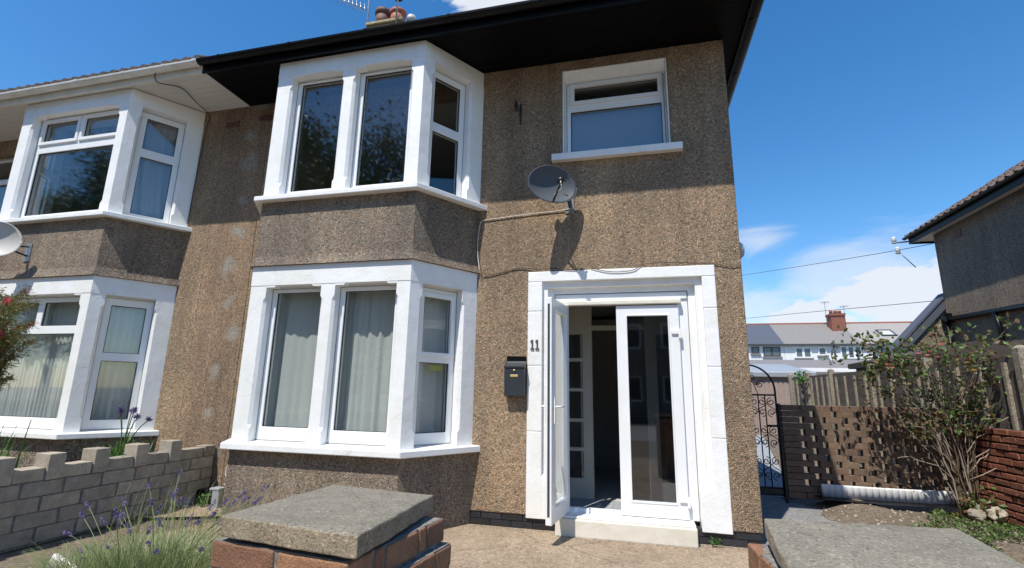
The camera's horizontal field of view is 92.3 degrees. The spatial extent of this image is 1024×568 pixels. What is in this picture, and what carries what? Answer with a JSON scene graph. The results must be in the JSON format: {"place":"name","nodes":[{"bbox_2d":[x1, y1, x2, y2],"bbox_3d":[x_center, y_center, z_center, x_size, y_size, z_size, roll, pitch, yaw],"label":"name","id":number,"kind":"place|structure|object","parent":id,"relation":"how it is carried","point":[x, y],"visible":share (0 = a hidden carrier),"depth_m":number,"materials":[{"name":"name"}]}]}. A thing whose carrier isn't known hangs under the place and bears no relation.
{"place":"outdoors","nodes":[
{"label":"outdoors","id":0,"kind":"place"},
{"bbox_2d":[140,503,221,517],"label":"garden path","id":1,"kind":"structure","parent":0,"point":[198,513],"depth_m":5.23,"materials":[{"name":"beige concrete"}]},
{"bbox_2d":[195,486,212,504],"bbox_3d":[-3.432,2.455,5.671,0.320,0.180,0.200,-2,-13,14],"label":"drain box","id":2,"kind":"object","parent":1,"relation":"on","point":[203,490],"visible":0.35,"depth_m":5.60,"materials":[{"name":"black paint"}]},
{"bbox_2d":[196,493,211,506],"bbox_3d":[-3.451,2.425,5.496,0.155,0.183,0.170,-2,-13,14],"label":"weed","id":3,"kind":"object","parent":1,"relation":"on","point":[203,500],"visible":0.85,"depth_m":5.49,"materials":[{"name":"green plant"}]},
{"bbox_2d":[209,486,224,507],"bbox_3d":[-3.284,2.386,5.467,0.130,0.235,0.105,-2,-13,14],"label":"drain pipe","id":4,"kind":"object","parent":1,"relation":"on","point":[217,489],"visible":0.58,"depth_m":5.43,"materials":[{"name":"grey plastic"}]},
{"bbox_2d":[108,521,748,567],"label":"patio","id":5,"kind":"structure","parent":0,"point":[470,543],"depth_m":4.23,"materials":[{"name":"beige concrete"}]},
{"bbox_2d":[104,476,273,546],"bbox_3d":[-2.925,2.027,4.455,1.728,0.500,1.007,-2,-13,14],"label":"lavender plant","id":6,"kind":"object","parent":5,"relation":"on","point":[167,526],"depth_m":4.37,"materials":[{"name":"plant"}]},
{"bbox_2d":[708,536,721,545],"bbox_3d":[1.828,2.311,4.431,0.125,0.081,0.085,-2,-13,14],"label":"weed","id":7,"kind":"object","parent":5,"relation":"on","point":[713,541],"visible":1,"depth_m":4.42,"materials":[{"name":"green plant"}]},
{"bbox_2d":[0,435,958,567],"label":"ground","id":8,"kind":"structure","parent":0,"point":[18,554],"depth_m":4.57,"materials":[{"name":"soil"}]},
{"bbox_2d":[0,283,39,390],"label":"bottlebrush shrub","id":9,"kind":"object","parent":8,"relation":"on","point":[7,338],"visible":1,"depth_m":4.72,"materials":[{"name":"green plant"}]},
{"bbox_2d":[0,420,40,468],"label":"strappy plant","id":10,"kind":"object","parent":8,"relation":"on","point":[8,453],"visible":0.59,"depth_m":4.48,"materials":[{"name":"green plant"}]},
{"bbox_2d":[46,553,79,567],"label":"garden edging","id":11,"kind":"object","parent":8,"relation":"on","point":[59,559],"visible":0.19,"depth_m":3.32,"materials":[{"name":"white stone"}]},
{"bbox_2d":[0,439,215,553],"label":"block wall","id":12,"kind":"structure","parent":8,"relation":"on","point":[45,497],"depth_m":4.57,"materials":[{"name":"grey concrete"}]},
{"bbox_2d":[84,406,154,456],"bbox_3d":[-4.212,1.733,5.240,0.956,0.862,0.826,-2,-13,14],"label":"agapanthus","id":13,"kind":"object","parent":8,"relation":"on","point":[121,410],"visible":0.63,"depth_m":5.21,"materials":[{"name":"green plant"}]},
{"bbox_2d":[0,55,248,467],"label":"semi detached house","id":14,"kind":"structure","parent":8,"relation":"on","point":[73,152],"depth_m":6.46,"materials":[{"name":"brown concrete"}]},
{"bbox_2d":[0,158,13,186],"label":"window frame","id":15,"kind":"structure","parent":14,"relation":"in","point":[2,182],"depth_m":8.12,"materials":[{"name":"white plastic"}]},
{"bbox_2d":[0,221,32,261],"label":"satellite dish","id":16,"kind":"object","parent":14,"relation":"attached to","point":[11,239],"visible":1,"depth_m":6.21,"materials":[{"name":"white metal"}]},
{"bbox_2d":[0,303,79,417],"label":"curtain","id":17,"kind":"object","parent":14,"relation":"hanging from","point":[36,388],"visible":0.47,"depth_m":6.29,"materials":[{"name":"white fabric"}]},
{"bbox_2d":[0,275,176,439],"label":"bay window","id":18,"kind":"structure","parent":14,"relation":"in","point":[96,295],"depth_m":6.12,"materials":[{"name":"white paint"}]},
{"bbox_2d":[0,88,205,231],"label":"bay window","id":19,"kind":"structure","parent":14,"relation":"in","point":[42,133],"depth_m":6.78,"materials":[{"name":"white paint"}]},
{"bbox_2d":[90,306,145,418],"bbox_3d":[-4.976,0.950,6.271,0.620,1.700,0.053,12,-16,-41],"label":"curtain","id":20,"kind":"object","parent":14,"relation":"hanging from","point":[113,392],"visible":0.38,"depth_m":6.24,"materials":[{"name":"white fabric"}]},
{"bbox_2d":[130,121,177,218],"bbox_3d":[-4.886,-1.610,6.870,0.740,1.640,0.057,12,-16,-41],"label":"curtain","id":21,"kind":"object","parent":14,"relation":"hanging from","point":[151,189],"visible":0.42,"depth_m":6.80,"materials":[{"name":"white fabric"}]},
{"bbox_2d":[154,64,209,223],"bbox_3d":[-4.451,-1.828,6.540,0.164,1.862,0.886,-1,-12,11],"label":"cable","id":22,"kind":"object","parent":14,"relation":"attached to","point":[203,139],"visible":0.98,"depth_m":6.86,"materials":[{"name":"white plastic"}]},
{"bbox_2d":[0,469,269,567],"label":"lavender bush","id":23,"kind":"object","parent":8,"relation":"on","point":[195,554],"visible":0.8,"depth_m":3.10,"materials":[{"name":"green plant"}]},
{"bbox_2d":[210,485,450,567],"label":"brick pier","id":24,"kind":"structure","parent":8,"relation":"on","point":[336,526],"depth_m":1.30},
{"bbox_2d":[196,0,763,547],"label":"semi detached house","id":25,"kind":"structure","parent":8,"relation":"on","point":[402,158],"depth_m":5.36,"materials":[{"name":"brown concrete"}]},
{"bbox_2d":[266,293,320,427],"bbox_3d":[-2.310,0.835,5.394,0.921,1.650,0.051,-2,-13,12],"label":"curtain","id":26,"kind":"object","parent":25,"relation":"hanging from","point":[290,394],"visible":0.45,"depth_m":5.41,"materials":[{"name":"white fabric"}]},
{"bbox_2d":[220,259,479,458],"bbox_3d":[-1.889,0.791,5.362,3.062,1.927,0.824,-2,-13,14],"label":"bay window","id":27,"kind":"structure","parent":25,"relation":"in","point":[412,280],"depth_m":5.13,"materials":[{"name":"white paint"}]},
{"bbox_2d":[333,0,369,27],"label":"television aerial","id":28,"kind":"object","parent":25,"relation":"attached to","point":[356,5],"visible":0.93,"depth_m":11.31,"materials":[{"name":"metal"}]},
{"bbox_2d":[336,291,395,431],"bbox_3d":[-1.461,0.780,5.189,0.770,1.700,0.064,-2,-13,14],"label":"curtain","id":29,"kind":"object","parent":25,"relation":"hanging from","point":[364,386],"visible":0.56,"depth_m":5.20,"materials":[{"name":"white fabric"}]},
{"bbox_2d":[254,40,486,214],"bbox_3d":[-1.842,-1.772,5.918,3.062,1.812,0.824,-2,-13,14],"label":"bay window","id":30,"kind":"structure","parent":25,"relation":"in","point":[427,63],"depth_m":5.72,"materials":[{"name":"white paint"}]},
{"bbox_2d":[395,0,401,22],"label":"television aerial","id":31,"kind":"object","parent":25,"relation":"attached to","point":[397,1],"visible":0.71,"depth_m":10.88,"materials":[{"name":"metal"}]},
{"bbox_2d":[415,297,447,432],"bbox_3d":[-0.887,0.810,5.277,0.620,1.700,0.034,12,-16,-41],"label":"curtain","id":32,"kind":"object","parent":25,"relation":"hanging from","point":[430,404],"visible":0.37,"depth_m":5.28,"materials":[{"name":"white fabric"}]},
{"bbox_2d":[429,365,441,370],"bbox_3d":[-0.810,0.892,5.224,0.170,0.060,0.002,12,-16,-41],"label":"window sticker","id":33,"kind":"object","parent":25,"relation":"attached to","point":[435,367],"depth_m":5.22,"materials":[{"name":"yellow paper"}]},
{"bbox_2d":[504,356,525,395],"bbox_3d":[0.034,0.969,5.189,0.226,0.415,0.110,-2,-13,14],"label":"letterbox","id":34,"kind":"object","parent":25,"relation":"attached to","point":[514,375],"visible":1,"depth_m":5.15,"materials":[{"name":"grey paint"}]},
{"bbox_2d":[514,100,521,124],"bbox_3d":[0.059,-2.052,5.835,0.081,0.283,0.145,-2,-13,14],"label":"wall hook","id":35,"kind":"object","parent":25,"relation":"attached to","point":[516,106],"depth_m":5.87,"materials":[{"name":"black metal"}]},
{"bbox_2d":[477,208,570,269],"bbox_3d":[0.126,-0.498,5.517,1.082,0.676,0.051,-2,-13,14],"label":"cable","id":36,"kind":"object","parent":25,"relation":"attached to","point":[507,217],"visible":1,"depth_m":5.61,"materials":[{"name":"plastic"}]},
{"bbox_2d":[484,268,580,276],"bbox_3d":[0.210,-0.141,5.434,1.101,0.094,0.015,-2,-13,15],"label":"cable","id":37,"kind":"object","parent":25,"relation":"attached to","point":[534,268],"visible":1,"depth_m":5.42,"materials":[{"name":"black plastic"}]},
{"bbox_2d":[528,165,576,213],"bbox_3d":[0.468,-1.054,5.341,0.403,0.459,0.538,-5,-14,28],"label":"satellite dish","id":38,"kind":"object","parent":25,"relation":"attached to","point":[551,183],"visible":1,"depth_m":5.34,"materials":[{"name":"grey metal"}]},
{"bbox_2d":[541,297,569,525],"bbox_3d":[0.431,1.194,4.841,0.211,2.057,0.620,-2,-13,14],"label":"door","id":39,"kind":"structure","parent":25,"relation":"in","point":[555,510],"depth_m":4.73,"materials":[{"name":"white plastic"}]},
{"bbox_2d":[572,105,662,151],"bbox_3d":[1.224,-1.754,5.803,1.200,0.710,0.003,-2,-13,14],"label":"window blind","id":40,"kind":"object","parent":25,"relation":"attached to","point":[619,128],"depth_m":5.82,"materials":[{"name":"blue fabric"}]},
{"bbox_2d":[616,305,690,519],"bbox_3d":[1.395,1.231,4.931,0.641,2.057,0.088,-2,-13,14],"label":"door","id":41,"kind":"structure","parent":25,"relation":"in","point":[679,509],"depth_m":4.88,"materials":[{"name":"white plastic"}]},
{"bbox_2d":[590,262,740,271],"bbox_3d":[1.563,-0.182,5.095,1.491,0.088,0.017,-2,-13,13],"label":"cable","id":42,"kind":"object","parent":25,"relation":"attached to","point":[665,262],"visible":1,"depth_m":5.09,"materials":[{"name":"black plastic"}]},
{"bbox_2d":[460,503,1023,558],"bbox_3d":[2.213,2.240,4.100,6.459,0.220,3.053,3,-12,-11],"label":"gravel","id":43,"kind":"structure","parent":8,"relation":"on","point":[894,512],"depth_m":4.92,"materials":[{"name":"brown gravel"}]},
{"bbox_2d":[749,360,863,374],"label":"outbuilding","id":44,"kind":"structure","parent":8,"relation":"on","point":[820,367],"depth_m":32.52,"materials":[{"name":"grey stone"}]},
{"bbox_2d":[748,519,1023,567],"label":"brick pier","id":45,"kind":"structure","parent":8,"relation":"on","point":[801,544],"depth_m":1.19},
{"bbox_2d":[788,345,1023,490],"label":"board fence","id":46,"kind":"object","parent":8,"relation":"on","point":[830,388],"visible":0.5,"depth_m":6.99,"materials":[{"name":"brown wood"}]},
{"bbox_2d":[794,370,808,385],"bbox_3d":[6.821,2.203,11.578,0.213,0.370,0.744,-2,-13,14],"label":"climbing plant","id":47,"kind":"object","parent":46,"relation":"attached to","point":[802,380],"visible":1,"depth_m":11.57,"materials":[{"name":"green plant"}]},
{"bbox_2d":[803,499,1023,563],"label":"garden bed","id":48,"kind":"object","parent":8,"relation":"on","point":[865,513],"visible":0.35,"depth_m":5.27,"materials":[{"name":"soil"}]},
{"bbox_2d":[780,405,967,507],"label":"pierced brick wall","id":49,"kind":"structure","parent":48,"relation":"on","point":[796,464],"depth_m":6.06,"materials":[{"name":"brown brick"}]},
{"bbox_2d":[815,495,957,507],"bbox_3d":[4.455,2.526,5.680,1.640,0.001,0.360,-2,-13,14],"label":"black membrane","id":50,"kind":"object","parent":48,"relation":"on","point":[892,502],"visible":0.71,"depth_m":5.66,"materials":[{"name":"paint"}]},
{"bbox_2d":[821,484,967,504],"bbox_3d":[4.507,2.491,5.786,1.524,0.165,0.082,-2,-13,14],"label":"garden edging","id":51,"kind":"object","parent":50,"relation":"on","point":[896,495],"visible":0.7,"depth_m":5.77,"materials":[{"name":"white concrete"}]},
{"bbox_2d":[822,311,1023,523],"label":"rose bush","id":52,"kind":"object","parent":48,"relation":"on","point":[965,501],"visible":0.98,"depth_m":5.56,"materials":[{"name":"green plant"}]},
{"bbox_2d":[905,508,1023,561],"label":"ground cover","id":53,"kind":"object","parent":48,"relation":"on","point":[990,525],"visible":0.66,"depth_m":4.69,"materials":[{"name":"green plant"}]},
{"bbox_2d":[967,508,986,521],"bbox_3d":[4.881,2.425,5.164,0.151,0.123,0.162,-11,-17,43],"label":"stone","id":54,"kind":"object","parent":48,"relation":"on","point":[978,515],"visible":0.98,"depth_m":5.13,"materials":[{"name":"beige stone"}]},
{"bbox_2d":[985,506,1008,521],"bbox_3d":[5.064,2.406,5.142,0.180,0.149,0.182,7,-14,-25],"label":"stone","id":55,"kind":"object","parent":48,"relation":"on","point":[993,515],"visible":0.98,"depth_m":5.10,"materials":[{"name":"beige stone"}]},
{"bbox_2d":[879,293,947,357],"bbox_3d":[9.365,2.103,11.540,1.800,3.800,0.410,-2,-13,14],"label":"lean to","id":56,"kind":"object","parent":8,"relation":"on","point":[928,315],"visible":0.21,"depth_m":11.53,"materials":[{"name":"grey stone"}]},
{"bbox_2d":[902,160,1023,346],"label":"detached house","id":57,"kind":"structure","parent":8,"relation":"on","point":[978,234],"depth_m":10.15,"materials":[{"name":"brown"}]},
{"bbox_2d":[891,237,915,267],"bbox_3d":[9.953,-0.804,12.513,0.464,0.827,0.135,-2,-13,14],"label":"insulator bracket","id":58,"kind":"object","parent":57,"relation":"attached to","point":[894,240],"visible":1,"depth_m":12.53,"materials":[{"name":"ceramic"}]},
{"bbox_2d":[746,240,939,274],"bbox_3d":[10.808,0.336,38.420,0.584,8.914,53.254,1,-12,2],"label":"overhead wire","id":59,"kind":"object","parent":58,"relation":"attached to","point":[849,258],"visible":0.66,"depth_m":14.11,"materials":[{"name":"black plastic"}]},
{"bbox_2d":[959,425,1023,528],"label":"red brick wall","id":60,"kind":"structure","parent":8,"relation":"on","point":[1005,459],"depth_m":5.21,"materials":[{"name":"red brick"}]},
{"bbox_2d":[0,0,1023,323],"label":"sky","id":61,"kind":"structure","parent":0,"point":[855,124],"materials":[{"name":"blue"}]},
{"bbox_2d":[746,323,784,359],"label":"terraced house","id":62,"kind":"structure","parent":0,"point":[765,342],"depth_m":41.30,"materials":[{"name":"grey stone"}]},
{"bbox_2d":[751,347,759,352],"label":"window","id":63,"kind":"structure","parent":62,"relation":"in","point":[753,349],"depth_m":41.24,"materials":[{"name":"glass"}]},
{"bbox_2d":[763,347,780,356],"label":"window","id":64,"kind":"structure","parent":62,"relation":"in","point":[767,351],"depth_m":40.90,"materials":[{"name":"glass"}]},
{"bbox_2d":[756,435,783,496],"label":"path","id":65,"kind":"structure","parent":0,"point":[778,483],"depth_m":9.25,"materials":[{"name":"concrete"}]},
{"bbox_2d":[750,364,815,435],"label":"garage","id":66,"kind":"structure","parent":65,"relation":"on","point":[778,374],"depth_m":17.08,"materials":[{"name":"grey plastic"}]},
{"bbox_2d":[751,380,758,434],"bbox_3d":[8.032,4.309,17.224,0.950,1.850,0.049,-2,-13,14],"label":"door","id":67,"kind":"structure","parent":66,"relation":"in","point":[753,388],"depth_m":17.10,"materials":[{"name":"wood"}]},
{"bbox_2d":[758,380,790,435],"bbox_3d":[9.100,4.272,16.962,0.950,1.850,0.049,-2,-13,14],"label":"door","id":68,"kind":"structure","parent":66,"relation":"in","point":[782,387],"depth_m":17.00,"materials":[{"name":"wood"}]},
{"bbox_2d":[761,495,839,544],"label":"side path","id":69,"kind":"structure","parent":0,"point":[775,507],"depth_m":5.69,"materials":[{"name":"grey concrete"}]},
{"bbox_2d":[777,403,788,502],"bbox_3d":[3.455,2.162,6.279,0.027,1.240,0.060,-2,-13,14],"label":"gate post","id":70,"kind":"object","parent":69,"relation":"on","point":[783,456],"visible":0.64,"depth_m":6.25,"materials":[{"name":"black metal"}]},
{"bbox_2d":[750,364,785,496],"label":"iron gate","id":71,"kind":"structure","parent":70,"relation":"attached to","point":[772,490],"depth_m":6.33,"materials":[{"name":"black metal"}]},
{"bbox_2d":[769,310,864,359],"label":"terraced house","id":72,"kind":"structure","parent":0,"point":[806,341],"depth_m":40.88,"materials":[{"name":"grey stone"}]},
{"bbox_2d":[795,347,811,357],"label":"window","id":73,"kind":"structure","parent":72,"relation":"in","point":[800,352],"depth_m":40.33,"materials":[{"name":"white plastic"}]},
{"bbox_2d":[818,347,826,354],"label":"window","id":74,"kind":"structure","parent":72,"relation":"in","point":[821,350],"depth_m":40.02,"materials":[{"name":"white plastic"}]},
{"bbox_2d":[832,340,836,359],"bbox_3d":[26.038,5.843,39.620,0.121,2.600,0.140,-2,-13,14],"label":"soil pipe","id":75,"kind":"object","parent":72,"relation":"attached to","point":[834,349],"visible":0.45,"depth_m":39.68,"materials":[{"name":"plastic"}]},
{"bbox_2d":[840,346,862,358],"bbox_3d":[27.240,5.487,39.531,1.500,1.000,0.080,-2,-13,14],"label":"window","id":76,"kind":"structure","parent":72,"relation":"in","point":[851,349],"depth_m":39.54,"materials":[{"name":"white plastic"}]},
{"bbox_2d":[753,301,930,317],"bbox_3d":[11.181,2.097,30.107,1.378,4.265,35.388,0,-12,4],"label":"overhead wire","id":77,"kind":"object","parent":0,"point":[848,308],"visible":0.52,"depth_m":14.14,"materials":[{"name":"black plastic"}]},
{"bbox_2d":[846,321,909,359],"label":"terraced house","id":78,"kind":"structure","parent":0,"point":[889,330],"depth_m":41.53,"materials":[{"name":"grey tile"}]},
{"bbox_2d":[872,347,885,357],"bbox_3d":[29.230,5.418,39.041,1.200,0.900,0.080,-2,-13,14],"label":"window","id":79,"kind":"structure","parent":78,"relation":"in","point":[883,349],"depth_m":39.06,"materials":[{"name":"white plastic"}]},
{"bbox_2d":[848,341,1011,479],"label":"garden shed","id":80,"kind":"structure","parent":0,"point":[1002,350],"depth_m":7.94,"materials":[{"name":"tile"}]}
]}

